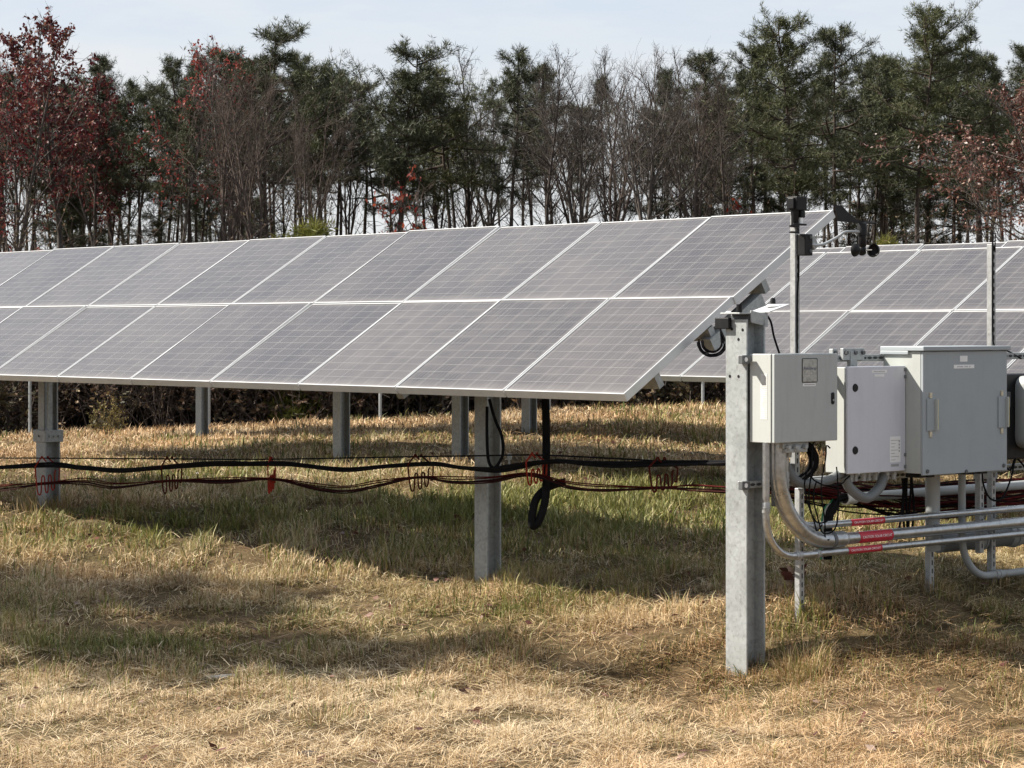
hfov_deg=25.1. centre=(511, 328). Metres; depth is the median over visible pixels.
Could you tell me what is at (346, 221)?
bare tree
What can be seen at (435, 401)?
shrub
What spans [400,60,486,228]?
bare tree
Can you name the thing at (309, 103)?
pine tree
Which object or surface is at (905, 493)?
cable bundle
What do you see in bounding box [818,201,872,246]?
pine tree
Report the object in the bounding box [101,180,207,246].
pine tree
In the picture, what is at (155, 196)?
shrub
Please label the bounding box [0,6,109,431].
maple tree
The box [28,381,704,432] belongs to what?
field fence
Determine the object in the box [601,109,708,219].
pine tree
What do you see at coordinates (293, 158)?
pine tree
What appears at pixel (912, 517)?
conduit
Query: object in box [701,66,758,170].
pine tree
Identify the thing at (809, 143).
bare tree
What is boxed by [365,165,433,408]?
scarlet sapling
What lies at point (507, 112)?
pine tree
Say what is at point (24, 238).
shrub
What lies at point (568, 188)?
bare tree
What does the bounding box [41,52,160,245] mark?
pine tree
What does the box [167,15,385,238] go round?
pine tree
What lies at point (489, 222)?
bare tree
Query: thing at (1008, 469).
loose cable
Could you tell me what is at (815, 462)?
cable bundle
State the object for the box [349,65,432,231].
pine tree
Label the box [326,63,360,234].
pine tree
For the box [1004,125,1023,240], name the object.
pine tree
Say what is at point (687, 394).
shrub
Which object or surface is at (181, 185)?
pine tree
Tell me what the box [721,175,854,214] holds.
shrub
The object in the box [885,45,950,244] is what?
pine tree
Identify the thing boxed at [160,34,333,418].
bare tree
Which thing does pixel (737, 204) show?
scarlet sapling
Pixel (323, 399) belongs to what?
shrub
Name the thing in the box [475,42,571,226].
pine tree
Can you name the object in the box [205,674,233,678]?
stone
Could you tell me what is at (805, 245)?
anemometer
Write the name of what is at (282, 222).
bare tree
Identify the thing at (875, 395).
door
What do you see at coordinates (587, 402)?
shrub
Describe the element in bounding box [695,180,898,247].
shrub
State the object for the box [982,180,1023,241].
shrub
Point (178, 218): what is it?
pine tree
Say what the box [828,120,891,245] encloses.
bare tree
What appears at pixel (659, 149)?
bare tree
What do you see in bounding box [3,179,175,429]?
shrub
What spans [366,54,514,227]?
pine tree
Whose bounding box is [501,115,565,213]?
pine tree
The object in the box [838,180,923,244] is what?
pine tree
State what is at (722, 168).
bare tree
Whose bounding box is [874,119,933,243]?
pine tree
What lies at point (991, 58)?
pine tree
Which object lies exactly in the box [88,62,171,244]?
bare tree
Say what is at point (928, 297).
solar array
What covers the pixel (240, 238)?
shrub
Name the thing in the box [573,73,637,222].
bare tree
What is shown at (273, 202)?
pine tree
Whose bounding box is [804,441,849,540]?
loose cable
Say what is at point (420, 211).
pine tree
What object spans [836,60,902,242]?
pine tree
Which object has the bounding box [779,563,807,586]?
dead leaf clump
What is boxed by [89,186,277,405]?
shrub
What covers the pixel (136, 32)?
sky
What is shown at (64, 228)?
pine tree
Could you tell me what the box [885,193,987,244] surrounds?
shrub
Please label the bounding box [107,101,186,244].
pine tree
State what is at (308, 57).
pine tree
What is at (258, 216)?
pine tree
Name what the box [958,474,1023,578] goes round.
conduit
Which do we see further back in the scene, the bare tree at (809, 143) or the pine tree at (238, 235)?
the bare tree at (809, 143)
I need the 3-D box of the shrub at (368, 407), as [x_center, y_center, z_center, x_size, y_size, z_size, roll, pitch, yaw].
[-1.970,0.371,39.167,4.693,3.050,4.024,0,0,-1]
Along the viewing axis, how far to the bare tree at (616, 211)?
48.57 m
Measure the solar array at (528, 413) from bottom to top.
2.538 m
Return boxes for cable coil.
[697,329,725,356]
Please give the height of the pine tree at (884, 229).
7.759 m
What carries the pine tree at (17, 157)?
on the ground at (558, 654)
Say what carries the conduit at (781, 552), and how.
attached to the control box at (793, 402)
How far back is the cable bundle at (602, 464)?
15.42 m
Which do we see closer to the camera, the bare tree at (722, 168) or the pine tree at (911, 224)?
the bare tree at (722, 168)
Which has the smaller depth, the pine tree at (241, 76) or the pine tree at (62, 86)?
the pine tree at (62, 86)
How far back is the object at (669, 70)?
54.14 m
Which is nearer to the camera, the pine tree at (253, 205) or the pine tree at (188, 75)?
the pine tree at (253, 205)
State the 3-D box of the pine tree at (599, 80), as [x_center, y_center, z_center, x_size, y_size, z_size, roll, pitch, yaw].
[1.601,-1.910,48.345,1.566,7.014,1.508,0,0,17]
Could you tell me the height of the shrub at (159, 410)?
4.009 m
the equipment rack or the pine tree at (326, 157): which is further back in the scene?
the pine tree at (326, 157)
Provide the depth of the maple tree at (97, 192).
45.62 m
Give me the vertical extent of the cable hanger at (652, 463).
0.205 m
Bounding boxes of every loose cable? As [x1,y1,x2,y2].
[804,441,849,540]
[981,458,1023,501]
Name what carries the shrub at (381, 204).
on the ground at (558, 654)
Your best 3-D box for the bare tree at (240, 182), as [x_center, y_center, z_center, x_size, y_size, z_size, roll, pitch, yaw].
[-4.639,-1.518,41.033,2.114,6.860,2.886,0,0,36]
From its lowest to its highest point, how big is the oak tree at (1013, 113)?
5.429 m
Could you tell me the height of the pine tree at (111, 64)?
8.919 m
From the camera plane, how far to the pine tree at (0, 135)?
49.14 m
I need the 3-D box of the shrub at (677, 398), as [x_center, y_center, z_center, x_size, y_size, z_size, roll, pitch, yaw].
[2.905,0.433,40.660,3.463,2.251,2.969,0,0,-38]
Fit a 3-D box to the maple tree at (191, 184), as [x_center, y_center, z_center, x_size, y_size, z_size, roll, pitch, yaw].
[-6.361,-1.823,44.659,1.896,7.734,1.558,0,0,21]
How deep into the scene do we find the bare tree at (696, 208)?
44.15 m
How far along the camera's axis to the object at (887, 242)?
40.00 m
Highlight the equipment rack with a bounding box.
[738,244,1023,621]
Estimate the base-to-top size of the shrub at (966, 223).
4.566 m
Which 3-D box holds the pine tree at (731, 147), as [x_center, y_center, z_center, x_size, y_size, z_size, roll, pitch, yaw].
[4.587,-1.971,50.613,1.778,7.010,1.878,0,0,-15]
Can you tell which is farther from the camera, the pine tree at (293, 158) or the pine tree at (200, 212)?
the pine tree at (293, 158)
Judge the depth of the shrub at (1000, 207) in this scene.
39.37 m
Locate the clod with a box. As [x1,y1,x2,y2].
[298,750,323,759]
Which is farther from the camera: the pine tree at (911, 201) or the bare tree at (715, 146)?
the pine tree at (911, 201)
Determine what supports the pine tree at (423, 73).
on the ground at (558, 654)
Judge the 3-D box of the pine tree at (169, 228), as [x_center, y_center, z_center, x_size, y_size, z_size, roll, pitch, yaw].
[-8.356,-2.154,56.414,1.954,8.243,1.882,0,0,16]
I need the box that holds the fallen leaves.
[0,439,1023,764]
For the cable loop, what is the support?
hanging from the solar array at (606, 312)
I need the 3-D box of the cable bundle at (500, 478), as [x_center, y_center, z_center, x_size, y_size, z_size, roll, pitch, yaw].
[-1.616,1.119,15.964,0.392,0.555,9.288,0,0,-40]
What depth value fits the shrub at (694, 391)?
38.65 m
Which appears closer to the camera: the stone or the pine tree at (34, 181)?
the stone
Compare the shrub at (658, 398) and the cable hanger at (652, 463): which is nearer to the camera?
the cable hanger at (652, 463)
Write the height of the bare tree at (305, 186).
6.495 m
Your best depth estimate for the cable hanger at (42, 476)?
18.55 m
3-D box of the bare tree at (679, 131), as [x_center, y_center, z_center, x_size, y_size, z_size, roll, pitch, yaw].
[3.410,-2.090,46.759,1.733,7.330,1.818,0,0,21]
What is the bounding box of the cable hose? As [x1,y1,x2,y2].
[528,399,565,529]
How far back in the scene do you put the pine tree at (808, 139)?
55.83 m
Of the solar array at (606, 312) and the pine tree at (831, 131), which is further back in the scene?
the pine tree at (831, 131)
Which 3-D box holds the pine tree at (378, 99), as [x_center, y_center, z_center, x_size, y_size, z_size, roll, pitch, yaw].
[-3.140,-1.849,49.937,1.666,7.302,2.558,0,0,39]
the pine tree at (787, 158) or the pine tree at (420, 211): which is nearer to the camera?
the pine tree at (420, 211)
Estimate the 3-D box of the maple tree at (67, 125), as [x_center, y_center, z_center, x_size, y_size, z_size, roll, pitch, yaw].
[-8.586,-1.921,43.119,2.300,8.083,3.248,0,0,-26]
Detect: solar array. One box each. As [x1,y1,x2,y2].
[0,210,834,677]
[196,240,1023,435]
[333,246,1023,519]
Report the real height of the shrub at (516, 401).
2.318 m
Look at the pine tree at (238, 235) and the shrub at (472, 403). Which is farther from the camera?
the pine tree at (238, 235)
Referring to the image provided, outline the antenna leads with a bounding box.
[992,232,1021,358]
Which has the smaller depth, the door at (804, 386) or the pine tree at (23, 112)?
the door at (804, 386)
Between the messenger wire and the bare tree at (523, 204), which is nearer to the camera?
the messenger wire
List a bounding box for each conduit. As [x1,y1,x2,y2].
[761,443,1023,559]
[770,443,1023,548]
[787,458,1023,528]
[789,462,887,502]
[842,480,1023,504]
[926,475,940,550]
[934,528,1023,552]
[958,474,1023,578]
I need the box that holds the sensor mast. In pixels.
[790,213,799,485]
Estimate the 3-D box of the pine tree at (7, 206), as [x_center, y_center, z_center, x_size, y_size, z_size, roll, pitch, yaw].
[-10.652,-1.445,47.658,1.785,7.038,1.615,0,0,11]
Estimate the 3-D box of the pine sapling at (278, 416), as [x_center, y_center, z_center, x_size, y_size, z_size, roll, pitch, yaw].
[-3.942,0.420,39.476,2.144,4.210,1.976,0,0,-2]
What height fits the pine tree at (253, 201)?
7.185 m
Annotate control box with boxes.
[750,353,836,457]
[826,366,905,481]
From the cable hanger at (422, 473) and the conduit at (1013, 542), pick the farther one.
the cable hanger at (422, 473)
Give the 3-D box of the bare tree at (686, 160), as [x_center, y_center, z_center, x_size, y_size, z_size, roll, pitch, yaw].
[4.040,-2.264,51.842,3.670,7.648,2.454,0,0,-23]
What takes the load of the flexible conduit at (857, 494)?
attached to the control box at (868, 443)
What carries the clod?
on the ground at (558, 654)
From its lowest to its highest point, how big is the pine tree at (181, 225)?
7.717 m
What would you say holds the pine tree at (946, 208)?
on the ground at (558, 654)
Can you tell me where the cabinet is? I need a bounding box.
[880,346,1010,477]
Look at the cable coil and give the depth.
12.84 m
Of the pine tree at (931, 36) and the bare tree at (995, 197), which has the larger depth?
the bare tree at (995, 197)
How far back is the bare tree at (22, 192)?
55.21 m
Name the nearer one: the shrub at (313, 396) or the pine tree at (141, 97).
the shrub at (313, 396)
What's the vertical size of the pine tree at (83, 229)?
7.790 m
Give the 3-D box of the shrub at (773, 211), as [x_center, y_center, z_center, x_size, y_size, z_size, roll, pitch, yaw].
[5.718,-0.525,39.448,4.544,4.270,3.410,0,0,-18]
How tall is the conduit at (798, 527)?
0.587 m
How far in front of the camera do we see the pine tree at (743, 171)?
49.73 m
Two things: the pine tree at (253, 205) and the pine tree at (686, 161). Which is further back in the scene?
the pine tree at (686, 161)
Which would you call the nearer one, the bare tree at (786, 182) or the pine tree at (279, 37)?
the pine tree at (279, 37)
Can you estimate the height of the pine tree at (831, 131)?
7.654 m
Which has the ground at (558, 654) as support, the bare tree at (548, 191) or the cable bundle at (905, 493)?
the bare tree at (548, 191)
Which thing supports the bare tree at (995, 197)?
on the ground at (558, 654)
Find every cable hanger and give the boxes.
[35,456,59,495]
[161,456,181,493]
[267,456,275,493]
[407,454,433,491]
[525,452,546,485]
[648,456,677,492]
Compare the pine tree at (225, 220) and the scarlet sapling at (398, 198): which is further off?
the pine tree at (225, 220)
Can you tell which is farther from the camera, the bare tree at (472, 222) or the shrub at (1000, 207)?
the bare tree at (472, 222)
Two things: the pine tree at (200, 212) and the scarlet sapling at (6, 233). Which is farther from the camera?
the pine tree at (200, 212)
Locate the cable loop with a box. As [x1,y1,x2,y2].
[485,399,504,466]
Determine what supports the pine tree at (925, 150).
on the ground at (558, 654)
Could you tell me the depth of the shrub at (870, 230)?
42.69 m
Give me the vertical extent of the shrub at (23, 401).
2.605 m
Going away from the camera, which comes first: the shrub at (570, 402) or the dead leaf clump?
the dead leaf clump
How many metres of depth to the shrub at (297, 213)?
41.25 m
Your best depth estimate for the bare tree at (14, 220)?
50.55 m
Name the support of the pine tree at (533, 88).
on the ground at (558, 654)
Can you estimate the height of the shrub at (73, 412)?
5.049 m
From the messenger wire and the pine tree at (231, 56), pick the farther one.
the pine tree at (231, 56)
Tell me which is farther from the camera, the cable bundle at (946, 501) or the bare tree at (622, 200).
the bare tree at (622, 200)
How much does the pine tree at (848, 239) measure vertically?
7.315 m
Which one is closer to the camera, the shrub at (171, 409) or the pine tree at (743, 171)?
the shrub at (171, 409)
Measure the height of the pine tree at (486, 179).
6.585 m
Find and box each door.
[772,353,836,442]
[846,366,905,473]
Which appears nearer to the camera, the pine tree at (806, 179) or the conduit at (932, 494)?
the conduit at (932, 494)
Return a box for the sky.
[0,0,1023,250]
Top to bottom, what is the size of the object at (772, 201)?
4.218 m
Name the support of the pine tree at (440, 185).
on the ground at (558, 654)
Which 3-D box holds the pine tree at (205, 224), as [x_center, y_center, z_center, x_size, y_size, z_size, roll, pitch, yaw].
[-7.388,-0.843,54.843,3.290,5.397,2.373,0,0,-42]
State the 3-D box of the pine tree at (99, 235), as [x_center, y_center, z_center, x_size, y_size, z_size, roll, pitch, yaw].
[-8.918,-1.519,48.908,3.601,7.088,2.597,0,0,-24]
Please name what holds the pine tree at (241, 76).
on the ground at (558, 654)
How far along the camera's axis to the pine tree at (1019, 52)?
47.96 m
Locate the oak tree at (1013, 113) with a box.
[856,79,1023,242]
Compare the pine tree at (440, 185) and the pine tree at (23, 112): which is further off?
the pine tree at (23, 112)
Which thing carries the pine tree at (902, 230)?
on the ground at (558, 654)
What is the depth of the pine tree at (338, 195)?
49.66 m
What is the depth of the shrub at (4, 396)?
38.47 m
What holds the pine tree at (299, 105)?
on the ground at (558, 654)
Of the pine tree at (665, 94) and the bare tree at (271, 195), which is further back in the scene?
the bare tree at (271, 195)
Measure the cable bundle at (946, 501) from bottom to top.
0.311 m
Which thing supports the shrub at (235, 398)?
on the ground at (558, 654)
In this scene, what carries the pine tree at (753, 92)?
on the ground at (558, 654)
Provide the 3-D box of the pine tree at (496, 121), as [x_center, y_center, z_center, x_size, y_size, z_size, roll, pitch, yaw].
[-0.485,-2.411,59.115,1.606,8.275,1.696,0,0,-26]
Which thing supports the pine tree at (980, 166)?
on the ground at (558, 654)
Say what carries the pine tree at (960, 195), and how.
on the ground at (558, 654)
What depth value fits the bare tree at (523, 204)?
48.90 m
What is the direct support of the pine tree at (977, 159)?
on the ground at (558, 654)
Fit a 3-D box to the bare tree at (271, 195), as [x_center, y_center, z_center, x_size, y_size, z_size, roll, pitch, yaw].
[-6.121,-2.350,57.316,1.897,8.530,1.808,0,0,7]
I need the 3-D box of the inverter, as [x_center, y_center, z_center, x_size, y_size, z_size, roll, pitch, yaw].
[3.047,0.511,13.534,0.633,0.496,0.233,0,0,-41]
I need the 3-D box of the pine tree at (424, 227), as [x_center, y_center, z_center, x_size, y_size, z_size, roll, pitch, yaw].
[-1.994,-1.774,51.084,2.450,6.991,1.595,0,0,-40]
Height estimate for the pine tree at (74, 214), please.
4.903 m
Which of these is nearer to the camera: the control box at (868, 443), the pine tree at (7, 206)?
the control box at (868, 443)
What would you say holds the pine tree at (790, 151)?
on the ground at (558, 654)
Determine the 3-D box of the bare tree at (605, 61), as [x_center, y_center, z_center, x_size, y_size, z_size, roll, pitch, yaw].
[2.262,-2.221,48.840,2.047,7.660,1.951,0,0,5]
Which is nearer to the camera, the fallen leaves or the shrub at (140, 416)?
the fallen leaves
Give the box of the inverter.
[1007,373,1023,459]
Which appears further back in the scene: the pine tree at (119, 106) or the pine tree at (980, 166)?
the pine tree at (980, 166)
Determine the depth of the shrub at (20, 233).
43.50 m
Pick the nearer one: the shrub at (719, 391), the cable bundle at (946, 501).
the cable bundle at (946, 501)
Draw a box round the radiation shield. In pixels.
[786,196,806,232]
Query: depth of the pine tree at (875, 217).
50.86 m
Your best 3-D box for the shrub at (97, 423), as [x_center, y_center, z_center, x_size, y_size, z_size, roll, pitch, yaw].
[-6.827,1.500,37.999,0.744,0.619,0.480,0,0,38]
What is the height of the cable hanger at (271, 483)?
0.267 m
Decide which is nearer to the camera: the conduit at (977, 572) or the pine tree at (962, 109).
the conduit at (977, 572)
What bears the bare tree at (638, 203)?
on the ground at (558, 654)
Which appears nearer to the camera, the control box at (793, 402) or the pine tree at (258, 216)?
the control box at (793, 402)
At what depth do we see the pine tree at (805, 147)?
52.79 m
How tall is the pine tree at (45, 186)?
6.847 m
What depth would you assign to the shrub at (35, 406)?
39.82 m
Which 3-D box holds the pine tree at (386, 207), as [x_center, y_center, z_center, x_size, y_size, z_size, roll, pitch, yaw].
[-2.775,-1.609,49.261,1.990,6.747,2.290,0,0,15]
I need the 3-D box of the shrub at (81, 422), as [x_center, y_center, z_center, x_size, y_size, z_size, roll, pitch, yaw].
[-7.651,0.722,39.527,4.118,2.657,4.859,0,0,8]
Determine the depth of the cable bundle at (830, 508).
13.11 m
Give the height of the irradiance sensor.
0.354 m
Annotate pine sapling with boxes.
[251,214,352,424]
[258,233,302,421]
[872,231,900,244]
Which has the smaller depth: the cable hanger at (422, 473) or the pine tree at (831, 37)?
the cable hanger at (422, 473)
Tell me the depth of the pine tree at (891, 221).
53.32 m
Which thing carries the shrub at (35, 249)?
on the ground at (558, 654)
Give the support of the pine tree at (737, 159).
on the ground at (558, 654)
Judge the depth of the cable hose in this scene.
13.98 m
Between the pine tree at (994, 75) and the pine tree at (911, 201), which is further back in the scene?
the pine tree at (911, 201)
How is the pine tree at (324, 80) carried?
on the ground at (558, 654)
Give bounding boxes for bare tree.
[1,72,55,250]
[4,98,49,250]
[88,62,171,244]
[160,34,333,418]
[171,53,322,403]
[253,87,389,234]
[254,75,290,228]
[254,117,302,237]
[308,61,389,234]
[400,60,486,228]
[416,45,510,227]
[439,106,516,227]
[445,49,537,226]
[484,46,540,225]
[489,37,666,222]
[493,43,595,398]
[509,53,601,224]
[514,66,622,223]
[555,41,727,219]
[556,40,687,221]
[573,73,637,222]
[584,47,653,220]
[595,106,647,221]
[600,75,717,218]
[616,82,764,217]
[621,49,767,217]
[646,46,709,218]
[668,65,773,217]
[678,46,746,215]
[687,105,789,212]
[742,103,821,212]
[772,59,842,210]
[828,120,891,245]
[947,97,1018,241]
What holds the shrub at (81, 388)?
on the ground at (558, 654)
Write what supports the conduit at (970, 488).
attached to the equipment rack
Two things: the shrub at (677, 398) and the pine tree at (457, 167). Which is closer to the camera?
the shrub at (677, 398)
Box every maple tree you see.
[0,1,115,248]
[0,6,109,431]
[14,61,143,246]
[126,36,238,242]
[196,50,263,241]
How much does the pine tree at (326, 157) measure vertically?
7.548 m
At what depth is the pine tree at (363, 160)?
47.70 m
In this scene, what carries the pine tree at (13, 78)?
on the ground at (558, 654)
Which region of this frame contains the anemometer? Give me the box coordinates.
[797,205,879,256]
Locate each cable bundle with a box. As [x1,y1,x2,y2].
[0,459,725,472]
[0,472,725,493]
[770,478,1023,518]
[771,442,818,506]
[820,494,847,559]
[898,478,914,527]
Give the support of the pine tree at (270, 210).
on the ground at (558, 654)
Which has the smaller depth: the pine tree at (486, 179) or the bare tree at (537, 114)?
the bare tree at (537, 114)
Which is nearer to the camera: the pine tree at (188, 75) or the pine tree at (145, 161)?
the pine tree at (145, 161)
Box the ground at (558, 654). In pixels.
[0,386,1023,767]
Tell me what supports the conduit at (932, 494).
attached to the cabinet
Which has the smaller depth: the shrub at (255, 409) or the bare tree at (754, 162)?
the shrub at (255, 409)
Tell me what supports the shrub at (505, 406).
on the ground at (558, 654)
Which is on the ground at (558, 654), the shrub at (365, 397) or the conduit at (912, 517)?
the shrub at (365, 397)
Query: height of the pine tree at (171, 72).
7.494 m
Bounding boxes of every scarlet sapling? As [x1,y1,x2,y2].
[0,224,43,431]
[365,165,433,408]
[712,197,764,215]
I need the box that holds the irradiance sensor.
[753,298,789,352]
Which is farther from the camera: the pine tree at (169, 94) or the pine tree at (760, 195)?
the pine tree at (169, 94)
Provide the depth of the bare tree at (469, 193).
47.93 m
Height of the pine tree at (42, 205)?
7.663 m
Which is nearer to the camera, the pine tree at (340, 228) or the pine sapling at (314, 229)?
the pine sapling at (314, 229)
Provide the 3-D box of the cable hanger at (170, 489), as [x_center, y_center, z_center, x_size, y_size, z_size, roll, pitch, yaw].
[-2.542,1.092,17.197,0.165,0.285,0.030,0,0,4]
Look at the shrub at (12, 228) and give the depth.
40.60 m
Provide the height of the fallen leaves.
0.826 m
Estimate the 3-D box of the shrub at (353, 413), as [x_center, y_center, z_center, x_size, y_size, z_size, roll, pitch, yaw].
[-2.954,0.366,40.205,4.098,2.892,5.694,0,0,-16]
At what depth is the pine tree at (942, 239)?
50.17 m
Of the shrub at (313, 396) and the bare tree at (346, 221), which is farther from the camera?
the bare tree at (346, 221)
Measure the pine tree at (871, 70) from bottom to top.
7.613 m
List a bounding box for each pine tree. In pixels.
[0,51,31,249]
[0,65,33,251]
[0,77,11,230]
[0,95,28,251]
[8,181,117,247]
[13,95,167,247]
[14,99,80,244]
[15,50,64,249]
[16,111,64,250]
[18,148,59,248]
[26,189,133,249]
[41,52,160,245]
[46,76,130,246]
[46,80,103,246]
[75,99,162,246]
[85,53,132,240]
[101,77,151,245]
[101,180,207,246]
[104,81,182,244]
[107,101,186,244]
[126,78,205,240]
[140,54,221,242]
[144,78,193,242]
[147,97,219,242]
[151,102,201,242]
[154,94,210,241]
[157,124,234,242]
[166,170,288,240]
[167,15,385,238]
[171,189,258,242]
[172,44,285,231]
[173,59,217,239]
[175,74,227,241]
[199,193,290,241]
[202,61,280,412]
[209,96,273,239]
[214,120,281,239]
[216,53,262,214]
[250,74,305,237]
[258,47,396,233]
[258,95,288,237]
[271,64,350,235]
[275,79,323,227]
[276,49,317,216]
[284,80,355,232]
[285,64,357,223]
[303,70,368,235]
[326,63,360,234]
[328,76,392,233]
[332,103,418,231]
[335,34,523,231]
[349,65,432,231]
[349,102,408,233]
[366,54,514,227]
[387,112,441,229]
[394,97,449,229]
[417,78,488,227]
[419,124,469,228]
[448,110,510,227]
[470,76,519,226]
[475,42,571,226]
[484,73,542,225]
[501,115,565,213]
[506,60,598,221]
[552,103,604,194]
[554,73,624,221]
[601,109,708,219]
[615,74,691,216]
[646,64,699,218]
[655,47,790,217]
[669,114,717,209]
[676,83,755,214]
[684,0,859,208]
[700,35,807,213]
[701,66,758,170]
[710,161,810,214]
[712,55,791,210]
[714,86,748,206]
[725,84,799,207]
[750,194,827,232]
[755,80,826,210]
[762,104,824,209]
[774,21,909,247]
[783,52,859,247]
[783,101,817,196]
[793,76,860,247]
[803,50,951,236]
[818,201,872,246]
[825,97,872,245]
[827,0,1023,243]
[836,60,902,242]
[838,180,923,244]
[843,51,911,237]
[848,65,918,242]
[848,195,932,244]
[850,55,914,243]
[855,104,914,240]
[866,55,1023,243]
[866,185,974,243]
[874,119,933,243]
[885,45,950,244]
[898,164,1004,244]
[902,63,951,241]
[906,80,1013,242]
[908,20,1023,242]
[934,79,997,241]
[941,41,1023,218]
[947,62,1022,241]
[957,55,1017,242]
[966,51,1023,241]
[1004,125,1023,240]
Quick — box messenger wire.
[0,454,725,461]
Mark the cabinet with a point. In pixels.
(957, 410)
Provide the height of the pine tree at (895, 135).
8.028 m
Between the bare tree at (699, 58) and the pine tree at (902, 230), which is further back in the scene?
the pine tree at (902, 230)
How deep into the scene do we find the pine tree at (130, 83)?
50.85 m
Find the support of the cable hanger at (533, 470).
hanging from the messenger wire
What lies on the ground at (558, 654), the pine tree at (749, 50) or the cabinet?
the pine tree at (749, 50)
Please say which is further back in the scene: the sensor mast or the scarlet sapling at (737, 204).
the scarlet sapling at (737, 204)
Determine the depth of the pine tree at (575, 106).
55.91 m
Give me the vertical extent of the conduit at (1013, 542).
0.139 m
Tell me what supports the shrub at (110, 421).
on the ground at (558, 654)
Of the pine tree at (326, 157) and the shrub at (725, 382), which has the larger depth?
the pine tree at (326, 157)
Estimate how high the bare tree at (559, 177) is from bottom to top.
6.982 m
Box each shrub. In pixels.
[0,167,183,427]
[0,168,143,431]
[0,195,55,427]
[0,212,31,250]
[0,380,62,435]
[0,381,137,434]
[1,381,90,431]
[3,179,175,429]
[3,381,170,429]
[18,212,102,427]
[33,225,157,427]
[58,383,315,426]
[67,383,254,429]
[85,212,232,428]
[86,402,120,431]
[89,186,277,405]
[95,390,128,431]
[97,176,294,424]
[102,386,279,429]
[158,386,451,420]
[168,223,264,417]
[177,386,398,423]
[179,388,443,423]
[183,171,366,412]
[212,388,303,424]
[213,169,443,420]
[244,236,393,417]
[282,390,414,416]
[315,391,472,419]
[350,392,564,415]
[442,397,503,407]
[446,395,565,411]
[501,397,632,409]
[538,398,615,407]
[566,400,619,404]
[571,382,700,403]
[580,381,725,406]
[607,381,718,405]
[624,381,724,402]
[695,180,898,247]
[699,382,725,401]
[708,205,831,403]
[709,172,890,247]
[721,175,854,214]
[818,204,925,244]
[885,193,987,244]
[886,196,959,243]
[894,174,1018,242]
[968,186,1020,239]
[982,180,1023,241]
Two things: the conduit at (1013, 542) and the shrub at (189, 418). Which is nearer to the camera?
the conduit at (1013, 542)
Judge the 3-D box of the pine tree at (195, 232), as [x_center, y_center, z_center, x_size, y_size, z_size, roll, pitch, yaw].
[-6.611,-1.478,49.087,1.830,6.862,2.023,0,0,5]
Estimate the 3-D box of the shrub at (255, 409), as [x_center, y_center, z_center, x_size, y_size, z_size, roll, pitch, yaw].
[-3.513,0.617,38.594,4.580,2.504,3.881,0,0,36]

